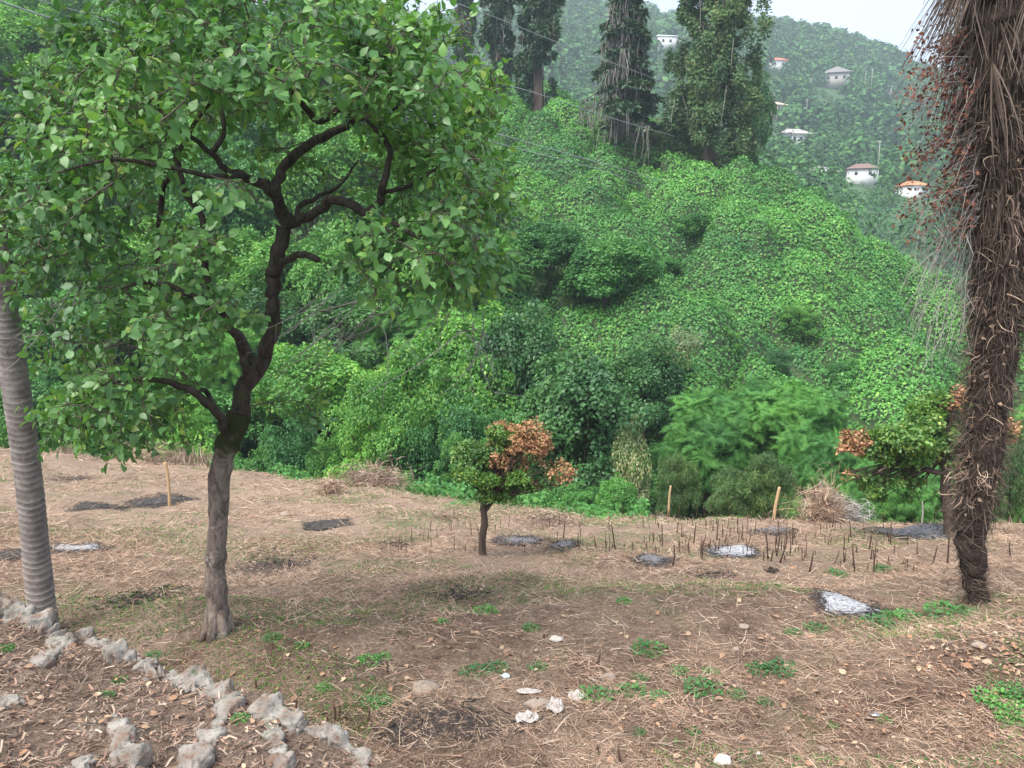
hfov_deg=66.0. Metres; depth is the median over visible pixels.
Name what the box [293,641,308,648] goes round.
weed
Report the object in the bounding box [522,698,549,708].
stone
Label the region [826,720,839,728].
weed
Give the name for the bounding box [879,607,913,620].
weed
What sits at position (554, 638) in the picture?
stone
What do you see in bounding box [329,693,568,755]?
pile
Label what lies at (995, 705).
weed
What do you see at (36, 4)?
broadleaf tree
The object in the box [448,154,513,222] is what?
broadleaf tree
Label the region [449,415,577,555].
citrus tree
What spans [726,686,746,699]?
weed
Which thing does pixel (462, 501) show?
weed
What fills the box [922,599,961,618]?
weed
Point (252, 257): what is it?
broadleaf tree
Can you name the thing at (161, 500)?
ash patch
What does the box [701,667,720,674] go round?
weed
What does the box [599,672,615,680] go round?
stone
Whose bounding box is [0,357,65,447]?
broadleaf tree
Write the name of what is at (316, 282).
broadleaf tree
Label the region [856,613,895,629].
weed
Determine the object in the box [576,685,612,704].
weed
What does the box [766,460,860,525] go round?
brush pile
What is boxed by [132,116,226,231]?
broadleaf tree
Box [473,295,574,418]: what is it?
broadleaf tree
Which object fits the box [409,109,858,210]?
power cable
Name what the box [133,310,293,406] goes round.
broadleaf tree
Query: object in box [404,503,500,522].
brush pile
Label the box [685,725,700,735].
weed
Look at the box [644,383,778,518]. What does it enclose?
broadleaf tree
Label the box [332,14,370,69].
broadleaf tree
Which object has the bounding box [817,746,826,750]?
stone
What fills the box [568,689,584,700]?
plastic scrap
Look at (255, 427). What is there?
broadleaf tree
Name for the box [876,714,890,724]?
weed
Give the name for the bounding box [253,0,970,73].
sky
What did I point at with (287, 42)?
broadleaf tree
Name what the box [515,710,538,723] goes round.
plastic scrap
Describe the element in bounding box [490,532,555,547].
ash patch
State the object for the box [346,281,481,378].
broadleaf tree
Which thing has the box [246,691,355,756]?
stone edging
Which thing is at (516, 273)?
broadleaf tree
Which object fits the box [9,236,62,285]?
broadleaf tree
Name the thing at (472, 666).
weed
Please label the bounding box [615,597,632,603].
weed
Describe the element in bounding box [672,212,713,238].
leafy bush
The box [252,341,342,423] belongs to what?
broadleaf tree
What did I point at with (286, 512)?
stone
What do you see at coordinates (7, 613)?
rock
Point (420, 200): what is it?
broadleaf tree
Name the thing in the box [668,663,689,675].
weed
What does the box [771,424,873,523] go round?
broadleaf tree
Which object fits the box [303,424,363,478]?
leafy bush
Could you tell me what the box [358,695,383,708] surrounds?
weed
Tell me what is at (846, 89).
distant tree
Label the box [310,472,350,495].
brush pile
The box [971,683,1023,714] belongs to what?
weed
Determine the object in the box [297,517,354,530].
ash patch
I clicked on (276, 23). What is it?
broadleaf tree
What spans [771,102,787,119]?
distant house
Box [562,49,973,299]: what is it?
hill
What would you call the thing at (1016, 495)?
bamboo clump
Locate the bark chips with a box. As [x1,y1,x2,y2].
[0,612,392,767]
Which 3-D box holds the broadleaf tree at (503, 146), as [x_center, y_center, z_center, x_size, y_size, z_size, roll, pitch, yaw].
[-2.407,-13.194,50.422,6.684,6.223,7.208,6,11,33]
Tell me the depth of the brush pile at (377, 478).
21.28 m
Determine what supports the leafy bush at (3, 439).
on the hillside
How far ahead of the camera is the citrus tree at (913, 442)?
12.13 m
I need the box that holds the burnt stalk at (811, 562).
[809,550,813,571]
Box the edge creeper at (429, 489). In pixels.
[208,450,649,518]
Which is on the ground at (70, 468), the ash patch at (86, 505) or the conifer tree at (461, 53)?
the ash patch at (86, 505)
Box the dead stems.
[4,558,1023,767]
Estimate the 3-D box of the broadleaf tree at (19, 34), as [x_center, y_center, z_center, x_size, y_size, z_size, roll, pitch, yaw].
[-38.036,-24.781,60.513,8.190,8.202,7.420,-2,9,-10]
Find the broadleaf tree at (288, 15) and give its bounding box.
[273,0,329,42]
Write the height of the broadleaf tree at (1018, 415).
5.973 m
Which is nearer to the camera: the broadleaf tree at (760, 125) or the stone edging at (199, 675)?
the stone edging at (199, 675)
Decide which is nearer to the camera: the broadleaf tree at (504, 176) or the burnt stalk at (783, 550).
the burnt stalk at (783, 550)
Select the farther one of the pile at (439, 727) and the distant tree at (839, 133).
the distant tree at (839, 133)
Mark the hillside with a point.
(720, 342)
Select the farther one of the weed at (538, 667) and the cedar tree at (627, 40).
the cedar tree at (627, 40)
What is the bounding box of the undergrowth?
[0,0,448,461]
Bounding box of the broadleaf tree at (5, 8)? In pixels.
[0,0,33,18]
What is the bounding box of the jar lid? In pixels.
[868,711,880,716]
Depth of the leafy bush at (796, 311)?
37.58 m
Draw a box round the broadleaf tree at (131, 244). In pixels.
[55,209,167,293]
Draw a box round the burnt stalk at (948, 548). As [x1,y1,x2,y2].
[946,531,949,565]
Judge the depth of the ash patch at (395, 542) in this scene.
13.67 m
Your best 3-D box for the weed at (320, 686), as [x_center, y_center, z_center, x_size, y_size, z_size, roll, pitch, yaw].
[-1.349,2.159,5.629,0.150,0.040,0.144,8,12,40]
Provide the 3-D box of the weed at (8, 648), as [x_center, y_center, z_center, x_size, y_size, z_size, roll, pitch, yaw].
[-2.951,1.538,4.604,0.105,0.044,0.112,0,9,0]
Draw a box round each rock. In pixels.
[0,596,36,626]
[0,693,25,709]
[28,626,97,668]
[34,620,68,638]
[64,754,96,767]
[106,712,152,767]
[126,647,158,671]
[142,662,165,681]
[170,678,209,696]
[176,696,245,767]
[261,715,295,767]
[294,716,307,735]
[347,746,371,767]
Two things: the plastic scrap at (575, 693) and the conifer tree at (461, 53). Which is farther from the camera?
the conifer tree at (461, 53)
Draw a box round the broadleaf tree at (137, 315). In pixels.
[98,276,200,356]
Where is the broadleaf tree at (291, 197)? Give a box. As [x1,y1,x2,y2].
[260,123,356,245]
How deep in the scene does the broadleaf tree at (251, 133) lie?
50.45 m
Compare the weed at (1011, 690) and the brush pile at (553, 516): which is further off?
the brush pile at (553, 516)
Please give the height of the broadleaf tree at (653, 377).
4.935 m
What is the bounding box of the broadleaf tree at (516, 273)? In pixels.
[428,227,556,305]
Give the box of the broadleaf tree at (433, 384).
[353,326,480,478]
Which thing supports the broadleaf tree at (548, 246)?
on the hillside
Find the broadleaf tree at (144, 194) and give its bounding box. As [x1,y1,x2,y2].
[57,133,147,208]
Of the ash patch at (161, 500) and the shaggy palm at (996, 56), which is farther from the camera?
the ash patch at (161, 500)
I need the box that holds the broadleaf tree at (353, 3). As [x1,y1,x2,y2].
[318,0,393,42]
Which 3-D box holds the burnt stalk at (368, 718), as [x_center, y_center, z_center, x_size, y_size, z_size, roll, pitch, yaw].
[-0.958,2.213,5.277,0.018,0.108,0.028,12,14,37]
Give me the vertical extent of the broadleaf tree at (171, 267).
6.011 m
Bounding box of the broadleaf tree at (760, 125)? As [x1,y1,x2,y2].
[737,68,777,151]
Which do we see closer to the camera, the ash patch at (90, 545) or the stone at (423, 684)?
the stone at (423, 684)
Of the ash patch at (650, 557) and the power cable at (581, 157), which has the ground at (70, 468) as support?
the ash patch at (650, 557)
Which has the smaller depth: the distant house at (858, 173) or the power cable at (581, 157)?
the power cable at (581, 157)
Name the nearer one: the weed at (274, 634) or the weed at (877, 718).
the weed at (877, 718)
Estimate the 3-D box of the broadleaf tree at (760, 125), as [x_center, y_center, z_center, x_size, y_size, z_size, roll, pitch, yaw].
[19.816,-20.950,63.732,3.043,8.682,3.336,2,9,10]
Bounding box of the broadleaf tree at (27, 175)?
[0,139,122,215]
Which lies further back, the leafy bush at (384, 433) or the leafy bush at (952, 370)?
the leafy bush at (952, 370)
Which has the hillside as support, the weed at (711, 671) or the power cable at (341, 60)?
the power cable at (341, 60)
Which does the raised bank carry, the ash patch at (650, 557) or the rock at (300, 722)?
the rock at (300, 722)
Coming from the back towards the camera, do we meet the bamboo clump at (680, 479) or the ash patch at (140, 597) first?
the bamboo clump at (680, 479)
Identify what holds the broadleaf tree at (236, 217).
on the hillside
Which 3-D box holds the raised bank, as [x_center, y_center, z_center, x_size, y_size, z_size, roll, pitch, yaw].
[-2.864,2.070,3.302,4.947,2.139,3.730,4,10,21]
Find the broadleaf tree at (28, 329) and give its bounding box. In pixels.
[19,289,166,373]
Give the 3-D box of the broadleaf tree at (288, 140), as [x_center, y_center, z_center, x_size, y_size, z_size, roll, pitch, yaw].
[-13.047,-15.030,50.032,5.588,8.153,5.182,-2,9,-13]
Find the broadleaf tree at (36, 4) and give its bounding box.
[5,0,101,30]
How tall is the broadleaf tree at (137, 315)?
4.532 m
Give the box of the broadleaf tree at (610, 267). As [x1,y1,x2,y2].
[558,231,665,309]
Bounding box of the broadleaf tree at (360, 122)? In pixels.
[309,82,409,153]
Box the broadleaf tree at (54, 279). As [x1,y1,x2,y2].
[6,198,114,302]
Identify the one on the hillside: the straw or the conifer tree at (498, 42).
the conifer tree at (498, 42)
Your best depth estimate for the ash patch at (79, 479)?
19.47 m
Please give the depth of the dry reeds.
24.59 m
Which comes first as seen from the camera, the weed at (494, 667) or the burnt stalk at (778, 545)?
the weed at (494, 667)
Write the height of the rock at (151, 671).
0.183 m
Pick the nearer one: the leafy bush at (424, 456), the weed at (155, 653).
the weed at (155, 653)
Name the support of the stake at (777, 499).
on the ground at (70, 468)
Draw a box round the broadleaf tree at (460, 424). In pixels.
[420,389,517,494]
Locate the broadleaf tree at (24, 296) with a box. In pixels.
[14,272,78,365]
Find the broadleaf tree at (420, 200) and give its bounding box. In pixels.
[375,152,473,228]
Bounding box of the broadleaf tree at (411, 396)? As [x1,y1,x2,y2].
[332,373,439,447]
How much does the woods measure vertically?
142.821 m
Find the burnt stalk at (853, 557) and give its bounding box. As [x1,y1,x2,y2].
[852,543,855,569]
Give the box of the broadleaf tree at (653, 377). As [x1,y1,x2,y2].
[602,330,686,451]
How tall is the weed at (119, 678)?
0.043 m
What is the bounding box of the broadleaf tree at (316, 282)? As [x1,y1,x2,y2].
[283,211,395,338]
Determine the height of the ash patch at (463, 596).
0.125 m
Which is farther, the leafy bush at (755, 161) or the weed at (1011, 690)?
the leafy bush at (755, 161)
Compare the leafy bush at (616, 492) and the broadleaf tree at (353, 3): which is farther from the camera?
the broadleaf tree at (353, 3)
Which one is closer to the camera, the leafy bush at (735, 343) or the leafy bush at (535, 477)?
the leafy bush at (535, 477)
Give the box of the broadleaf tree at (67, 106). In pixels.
[20,80,100,137]
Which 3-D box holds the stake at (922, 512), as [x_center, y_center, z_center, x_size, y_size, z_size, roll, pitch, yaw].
[8.064,2.628,15.518,0.061,0.650,0.036,0,9,0]
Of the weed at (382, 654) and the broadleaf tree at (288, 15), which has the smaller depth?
the weed at (382, 654)
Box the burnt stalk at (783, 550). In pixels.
[779,536,787,562]
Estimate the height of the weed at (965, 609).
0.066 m
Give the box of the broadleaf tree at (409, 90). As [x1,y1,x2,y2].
[398,64,434,120]
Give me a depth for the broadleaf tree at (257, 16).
70.48 m
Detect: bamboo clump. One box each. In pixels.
[654,451,703,518]
[702,463,755,517]
[739,449,799,519]
[993,417,1023,523]
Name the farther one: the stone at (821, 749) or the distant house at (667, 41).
the distant house at (667, 41)
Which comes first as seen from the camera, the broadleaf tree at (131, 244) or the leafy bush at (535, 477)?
the leafy bush at (535, 477)
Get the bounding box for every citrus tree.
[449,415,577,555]
[833,384,1023,536]
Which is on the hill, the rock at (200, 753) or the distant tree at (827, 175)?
the distant tree at (827, 175)
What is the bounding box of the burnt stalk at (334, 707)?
[333,702,336,720]
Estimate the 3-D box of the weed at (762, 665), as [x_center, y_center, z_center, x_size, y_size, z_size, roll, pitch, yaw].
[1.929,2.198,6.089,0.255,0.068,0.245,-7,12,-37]
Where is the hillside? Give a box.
[0,0,1023,523]
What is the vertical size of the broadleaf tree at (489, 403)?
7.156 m
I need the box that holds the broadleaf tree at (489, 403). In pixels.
[426,341,527,440]
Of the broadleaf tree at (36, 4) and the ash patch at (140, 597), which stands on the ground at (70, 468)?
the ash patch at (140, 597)
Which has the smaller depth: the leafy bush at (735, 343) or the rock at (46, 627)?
the rock at (46, 627)
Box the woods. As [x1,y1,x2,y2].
[411,0,972,292]
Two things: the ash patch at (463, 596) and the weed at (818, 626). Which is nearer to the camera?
the weed at (818, 626)
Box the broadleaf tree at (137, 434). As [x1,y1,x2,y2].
[90,384,208,453]
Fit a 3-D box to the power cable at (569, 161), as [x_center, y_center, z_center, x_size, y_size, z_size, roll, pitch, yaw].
[18.245,-14.459,61.822,3.128,0.503,89.274,6,11,32]
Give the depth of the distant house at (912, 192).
161.87 m
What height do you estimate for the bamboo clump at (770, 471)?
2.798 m
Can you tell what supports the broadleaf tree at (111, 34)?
on the hillside
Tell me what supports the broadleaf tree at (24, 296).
on the hillside
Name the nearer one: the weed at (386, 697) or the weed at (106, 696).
the weed at (106, 696)
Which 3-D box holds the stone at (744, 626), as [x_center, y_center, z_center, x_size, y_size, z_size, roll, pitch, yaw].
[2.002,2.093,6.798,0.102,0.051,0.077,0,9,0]
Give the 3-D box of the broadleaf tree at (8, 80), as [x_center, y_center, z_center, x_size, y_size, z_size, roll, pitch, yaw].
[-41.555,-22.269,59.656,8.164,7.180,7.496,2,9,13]
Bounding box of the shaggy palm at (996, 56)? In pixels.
[890,0,1023,604]
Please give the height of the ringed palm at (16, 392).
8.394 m
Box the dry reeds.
[50,437,212,466]
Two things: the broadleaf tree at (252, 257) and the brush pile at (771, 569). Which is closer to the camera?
the brush pile at (771, 569)
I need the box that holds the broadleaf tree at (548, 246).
[503,218,587,298]
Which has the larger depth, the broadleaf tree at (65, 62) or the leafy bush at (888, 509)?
the broadleaf tree at (65, 62)
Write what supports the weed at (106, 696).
on the raised bank
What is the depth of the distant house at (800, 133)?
226.69 m
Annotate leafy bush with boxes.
[0,390,44,448]
[39,387,130,458]
[131,390,220,465]
[235,445,269,471]
[251,415,334,477]
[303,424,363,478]
[320,366,421,479]
[374,424,441,486]
[429,432,489,493]
[489,416,551,497]
[553,481,599,506]
[595,472,637,513]
[596,134,630,154]
[610,194,633,213]
[628,141,663,170]
[647,118,682,145]
[660,256,682,275]
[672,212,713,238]
[718,147,764,171]
[721,324,742,355]
[761,348,794,379]
[777,302,819,338]
[784,496,816,519]
[826,359,862,393]
[867,496,914,524]
[936,357,957,379]
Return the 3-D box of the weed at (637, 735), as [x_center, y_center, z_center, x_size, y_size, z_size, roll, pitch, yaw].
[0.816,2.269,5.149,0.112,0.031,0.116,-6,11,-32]
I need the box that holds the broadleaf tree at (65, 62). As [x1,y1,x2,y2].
[14,39,105,94]
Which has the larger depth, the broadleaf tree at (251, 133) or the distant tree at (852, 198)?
the distant tree at (852, 198)
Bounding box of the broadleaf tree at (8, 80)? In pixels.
[0,71,15,100]
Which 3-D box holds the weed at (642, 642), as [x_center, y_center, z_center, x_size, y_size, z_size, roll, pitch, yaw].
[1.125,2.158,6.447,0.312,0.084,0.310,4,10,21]
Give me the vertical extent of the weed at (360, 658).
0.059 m
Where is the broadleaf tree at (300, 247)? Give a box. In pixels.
[260,232,328,314]
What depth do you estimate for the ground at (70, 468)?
6.83 m
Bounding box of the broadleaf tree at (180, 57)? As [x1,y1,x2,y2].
[154,13,202,97]
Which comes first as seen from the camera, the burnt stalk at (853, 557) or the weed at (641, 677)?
the weed at (641, 677)
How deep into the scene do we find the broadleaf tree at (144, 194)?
41.80 m
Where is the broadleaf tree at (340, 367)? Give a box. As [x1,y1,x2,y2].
[268,338,387,444]
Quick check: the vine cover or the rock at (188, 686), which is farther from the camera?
the vine cover
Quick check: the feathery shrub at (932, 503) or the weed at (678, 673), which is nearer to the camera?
the weed at (678, 673)
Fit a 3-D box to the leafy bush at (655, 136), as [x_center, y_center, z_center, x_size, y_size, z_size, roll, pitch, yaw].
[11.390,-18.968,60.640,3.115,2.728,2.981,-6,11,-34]
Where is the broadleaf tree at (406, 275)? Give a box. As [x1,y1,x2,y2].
[385,214,476,298]
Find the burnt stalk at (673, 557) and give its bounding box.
[672,545,674,566]
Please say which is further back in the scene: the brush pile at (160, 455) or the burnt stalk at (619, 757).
the brush pile at (160, 455)
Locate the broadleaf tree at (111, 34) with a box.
[84,24,187,89]
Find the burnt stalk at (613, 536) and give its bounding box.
[611,523,615,548]
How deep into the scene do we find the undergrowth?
47.09 m
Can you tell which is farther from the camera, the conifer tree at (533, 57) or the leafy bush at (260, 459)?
the conifer tree at (533, 57)
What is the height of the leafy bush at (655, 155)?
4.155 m
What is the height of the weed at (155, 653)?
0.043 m
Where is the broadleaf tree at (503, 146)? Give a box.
[440,133,520,172]
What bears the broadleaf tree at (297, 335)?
on the hillside
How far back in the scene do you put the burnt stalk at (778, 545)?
11.10 m
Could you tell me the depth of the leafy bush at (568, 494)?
22.61 m
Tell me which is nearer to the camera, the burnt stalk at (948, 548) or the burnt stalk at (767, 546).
the burnt stalk at (948, 548)
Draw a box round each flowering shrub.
[609,413,653,506]
[660,325,702,376]
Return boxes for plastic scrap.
[501,673,509,677]
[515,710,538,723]
[516,688,541,693]
[546,696,563,713]
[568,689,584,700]
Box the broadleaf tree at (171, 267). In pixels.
[86,212,225,303]
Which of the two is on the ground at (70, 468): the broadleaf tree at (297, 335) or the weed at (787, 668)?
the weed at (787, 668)
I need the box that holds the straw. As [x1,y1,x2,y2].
[0,447,1023,767]
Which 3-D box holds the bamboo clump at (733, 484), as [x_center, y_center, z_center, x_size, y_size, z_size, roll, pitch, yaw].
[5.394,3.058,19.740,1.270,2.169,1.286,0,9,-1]
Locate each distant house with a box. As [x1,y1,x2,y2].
[655,35,683,48]
[767,58,788,70]
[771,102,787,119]
[773,129,811,143]
[806,167,845,178]
[822,66,851,88]
[844,163,879,186]
[887,85,894,96]
[893,181,932,200]
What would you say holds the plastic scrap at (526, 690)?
on the ground at (70, 468)
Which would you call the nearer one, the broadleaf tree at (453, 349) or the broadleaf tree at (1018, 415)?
the broadleaf tree at (1018, 415)
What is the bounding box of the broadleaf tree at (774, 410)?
[725,371,858,458]
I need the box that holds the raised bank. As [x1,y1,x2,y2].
[0,620,387,767]
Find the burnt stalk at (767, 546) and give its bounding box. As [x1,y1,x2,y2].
[766,533,768,558]
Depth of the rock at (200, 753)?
3.94 m
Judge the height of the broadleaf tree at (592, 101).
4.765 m
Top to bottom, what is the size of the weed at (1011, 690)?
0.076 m
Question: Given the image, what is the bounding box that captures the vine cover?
[409,75,1023,519]
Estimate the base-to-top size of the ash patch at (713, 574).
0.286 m
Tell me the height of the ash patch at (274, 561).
0.613 m
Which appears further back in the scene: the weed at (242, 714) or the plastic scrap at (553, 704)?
the plastic scrap at (553, 704)
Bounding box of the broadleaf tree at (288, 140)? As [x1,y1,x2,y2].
[264,87,350,176]
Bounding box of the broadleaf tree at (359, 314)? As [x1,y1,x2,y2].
[299,273,409,368]
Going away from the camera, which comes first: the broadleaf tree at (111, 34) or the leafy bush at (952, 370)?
the leafy bush at (952, 370)
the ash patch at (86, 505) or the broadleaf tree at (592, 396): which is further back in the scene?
the broadleaf tree at (592, 396)
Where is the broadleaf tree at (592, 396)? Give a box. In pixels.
[512,344,654,505]
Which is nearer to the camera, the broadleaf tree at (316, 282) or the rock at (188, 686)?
the rock at (188, 686)
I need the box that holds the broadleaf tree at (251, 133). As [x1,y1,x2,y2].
[208,107,286,170]
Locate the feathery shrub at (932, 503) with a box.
[848,457,962,524]
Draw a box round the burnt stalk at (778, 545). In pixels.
[776,533,780,555]
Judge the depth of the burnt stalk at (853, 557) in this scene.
10.25 m
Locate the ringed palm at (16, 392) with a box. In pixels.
[0,182,58,622]
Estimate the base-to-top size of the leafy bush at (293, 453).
5.422 m
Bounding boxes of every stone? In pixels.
[280,511,289,515]
[412,680,440,693]
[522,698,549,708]
[549,635,563,642]
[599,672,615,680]
[714,753,731,765]
[739,623,749,628]
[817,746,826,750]
[970,641,987,649]
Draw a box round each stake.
[163,462,170,505]
[667,486,671,514]
[772,487,780,518]
[921,502,923,523]
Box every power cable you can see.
[0,0,849,191]
[38,0,174,36]
[406,116,862,220]
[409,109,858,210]
[447,0,799,137]
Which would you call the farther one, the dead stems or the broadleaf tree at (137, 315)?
the broadleaf tree at (137, 315)
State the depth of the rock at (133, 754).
3.67 m
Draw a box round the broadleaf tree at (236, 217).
[162,139,288,248]
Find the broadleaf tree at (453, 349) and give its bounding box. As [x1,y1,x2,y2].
[409,294,546,407]
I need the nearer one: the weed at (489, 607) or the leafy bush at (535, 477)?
the weed at (489, 607)
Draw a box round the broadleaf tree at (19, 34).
[0,0,68,96]
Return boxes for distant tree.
[822,169,840,181]
[826,132,847,140]
[839,82,854,93]
[844,193,859,202]
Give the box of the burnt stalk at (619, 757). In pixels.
[617,746,620,761]
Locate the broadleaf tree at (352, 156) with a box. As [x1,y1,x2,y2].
[295,120,409,225]
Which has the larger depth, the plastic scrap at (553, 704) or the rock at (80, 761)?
the plastic scrap at (553, 704)
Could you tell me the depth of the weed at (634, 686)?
5.79 m
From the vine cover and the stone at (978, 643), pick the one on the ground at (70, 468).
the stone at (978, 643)
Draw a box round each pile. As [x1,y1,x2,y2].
[126,435,190,463]
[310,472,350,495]
[321,450,435,492]
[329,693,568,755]
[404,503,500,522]
[501,505,593,534]
[763,566,779,573]
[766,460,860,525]
[793,488,881,523]
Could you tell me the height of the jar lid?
0.037 m
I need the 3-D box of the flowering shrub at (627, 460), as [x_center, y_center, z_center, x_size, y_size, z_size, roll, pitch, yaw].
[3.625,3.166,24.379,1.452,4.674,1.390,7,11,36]
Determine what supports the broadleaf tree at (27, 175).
on the hillside
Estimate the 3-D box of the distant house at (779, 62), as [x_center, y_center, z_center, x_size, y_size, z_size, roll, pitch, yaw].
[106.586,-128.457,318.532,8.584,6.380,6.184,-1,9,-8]
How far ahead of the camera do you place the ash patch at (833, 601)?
7.47 m
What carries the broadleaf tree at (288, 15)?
on the hillside
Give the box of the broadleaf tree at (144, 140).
[130,106,240,169]
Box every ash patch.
[0,547,21,561]
[50,539,112,553]
[52,472,97,482]
[63,500,131,511]
[75,578,191,612]
[117,492,197,508]
[225,547,334,578]
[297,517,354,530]
[379,536,412,547]
[420,583,501,599]
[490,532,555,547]
[539,537,586,551]
[628,551,679,567]
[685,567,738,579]
[699,544,774,558]
[745,526,808,535]
[798,587,895,617]
[854,522,953,540]
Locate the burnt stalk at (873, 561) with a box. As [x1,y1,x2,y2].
[873,550,874,571]
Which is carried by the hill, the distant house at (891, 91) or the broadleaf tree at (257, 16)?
the distant house at (891, 91)
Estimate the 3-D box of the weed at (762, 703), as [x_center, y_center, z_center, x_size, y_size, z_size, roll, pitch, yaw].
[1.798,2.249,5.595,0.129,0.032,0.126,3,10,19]
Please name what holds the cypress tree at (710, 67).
on the hillside
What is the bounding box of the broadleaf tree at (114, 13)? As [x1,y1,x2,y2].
[76,1,153,29]
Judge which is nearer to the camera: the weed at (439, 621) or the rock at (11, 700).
the rock at (11, 700)
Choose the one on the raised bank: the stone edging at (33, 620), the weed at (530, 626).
the stone edging at (33, 620)
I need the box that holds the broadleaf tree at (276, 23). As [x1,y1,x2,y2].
[179,5,286,107]
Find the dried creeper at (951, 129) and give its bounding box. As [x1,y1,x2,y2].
[890,5,981,379]
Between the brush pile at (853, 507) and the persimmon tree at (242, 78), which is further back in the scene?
the brush pile at (853, 507)
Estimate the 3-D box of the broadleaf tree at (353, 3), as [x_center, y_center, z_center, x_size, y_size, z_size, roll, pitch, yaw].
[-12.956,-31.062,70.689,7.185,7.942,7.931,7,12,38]
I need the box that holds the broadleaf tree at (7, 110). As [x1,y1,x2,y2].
[0,96,61,144]
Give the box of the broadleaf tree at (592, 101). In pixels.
[578,96,601,111]
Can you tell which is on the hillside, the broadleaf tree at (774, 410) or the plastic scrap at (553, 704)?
the broadleaf tree at (774, 410)
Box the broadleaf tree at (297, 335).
[198,286,317,410]
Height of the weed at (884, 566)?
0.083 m
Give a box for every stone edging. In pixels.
[0,590,57,630]
[85,637,136,663]
[161,664,242,698]
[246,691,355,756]
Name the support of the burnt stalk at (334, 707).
on the ground at (70, 468)
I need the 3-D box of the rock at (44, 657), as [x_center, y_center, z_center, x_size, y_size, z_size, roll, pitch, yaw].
[-2.683,1.613,4.723,0.316,0.260,0.620,0,9,0]
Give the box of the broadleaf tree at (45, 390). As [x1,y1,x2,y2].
[30,360,101,448]
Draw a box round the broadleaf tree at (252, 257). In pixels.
[204,224,299,304]
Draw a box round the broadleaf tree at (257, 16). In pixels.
[185,0,267,27]
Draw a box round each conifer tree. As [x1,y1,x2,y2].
[452,0,478,74]
[474,0,521,92]
[510,0,566,111]
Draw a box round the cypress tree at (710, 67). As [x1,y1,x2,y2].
[659,0,776,169]
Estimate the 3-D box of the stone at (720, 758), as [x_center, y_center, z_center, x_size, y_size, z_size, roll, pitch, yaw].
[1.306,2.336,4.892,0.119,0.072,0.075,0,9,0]
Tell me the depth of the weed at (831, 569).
10.00 m
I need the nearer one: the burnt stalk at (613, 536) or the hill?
the burnt stalk at (613, 536)
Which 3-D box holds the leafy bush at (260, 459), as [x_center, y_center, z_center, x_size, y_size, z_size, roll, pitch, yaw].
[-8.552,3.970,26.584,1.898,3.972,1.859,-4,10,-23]
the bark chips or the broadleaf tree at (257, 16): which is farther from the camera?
the broadleaf tree at (257, 16)
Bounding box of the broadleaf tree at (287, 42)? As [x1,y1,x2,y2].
[267,17,343,102]
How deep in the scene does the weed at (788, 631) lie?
6.76 m
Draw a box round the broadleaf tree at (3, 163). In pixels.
[0,151,33,227]
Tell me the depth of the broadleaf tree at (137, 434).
27.61 m
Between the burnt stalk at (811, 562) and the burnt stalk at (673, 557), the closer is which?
the burnt stalk at (811, 562)
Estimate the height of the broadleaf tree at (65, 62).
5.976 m
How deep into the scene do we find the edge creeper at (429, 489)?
21.43 m
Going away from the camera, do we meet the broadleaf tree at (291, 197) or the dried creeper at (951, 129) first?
the dried creeper at (951, 129)
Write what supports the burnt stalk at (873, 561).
on the ground at (70, 468)
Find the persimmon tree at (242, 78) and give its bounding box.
[0,0,539,644]
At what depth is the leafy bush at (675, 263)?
41.99 m
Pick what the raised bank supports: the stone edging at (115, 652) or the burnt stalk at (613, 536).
the stone edging at (115, 652)
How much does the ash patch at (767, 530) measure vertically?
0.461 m
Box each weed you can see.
[0,642,15,652]
[98,690,115,698]
[111,675,128,684]
[145,650,162,657]
[230,712,250,725]
[261,632,282,642]
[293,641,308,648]
[313,681,332,692]
[356,652,381,667]
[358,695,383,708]
[375,651,391,660]
[376,695,392,705]
[434,617,450,624]
[450,499,473,504]
[457,661,489,678]
[472,603,499,614]
[482,659,509,673]
[522,622,540,632]
[527,659,548,671]
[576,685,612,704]
[613,682,647,700]
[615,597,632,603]
[629,638,667,657]
[630,727,645,737]
[631,671,649,681]
[649,689,671,701]
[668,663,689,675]
[681,674,723,698]
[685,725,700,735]
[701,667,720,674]
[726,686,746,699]
[744,660,773,676]
[756,696,773,705]
[765,656,799,677]
[783,627,803,635]
[802,621,830,633]
[823,567,847,577]
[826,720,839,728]
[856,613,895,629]
[872,564,895,573]
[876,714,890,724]
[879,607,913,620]
[892,608,922,617]
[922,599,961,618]
[952,604,978,616]
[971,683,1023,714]
[973,691,1004,706]
[991,707,1023,726]
[993,680,1023,702]
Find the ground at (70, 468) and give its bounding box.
[0,448,1023,767]
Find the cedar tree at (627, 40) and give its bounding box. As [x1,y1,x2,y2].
[573,0,690,163]
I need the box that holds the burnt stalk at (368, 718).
[367,707,370,720]
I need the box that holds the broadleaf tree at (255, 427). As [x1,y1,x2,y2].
[174,389,271,449]
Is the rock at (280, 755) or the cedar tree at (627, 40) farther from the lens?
the cedar tree at (627, 40)
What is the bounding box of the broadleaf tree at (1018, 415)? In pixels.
[951,403,1023,523]
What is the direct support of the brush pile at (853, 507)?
on the ground at (70, 468)
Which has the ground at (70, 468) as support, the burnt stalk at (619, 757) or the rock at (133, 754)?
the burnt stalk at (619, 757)
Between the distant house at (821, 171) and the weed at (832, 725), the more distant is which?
the distant house at (821, 171)

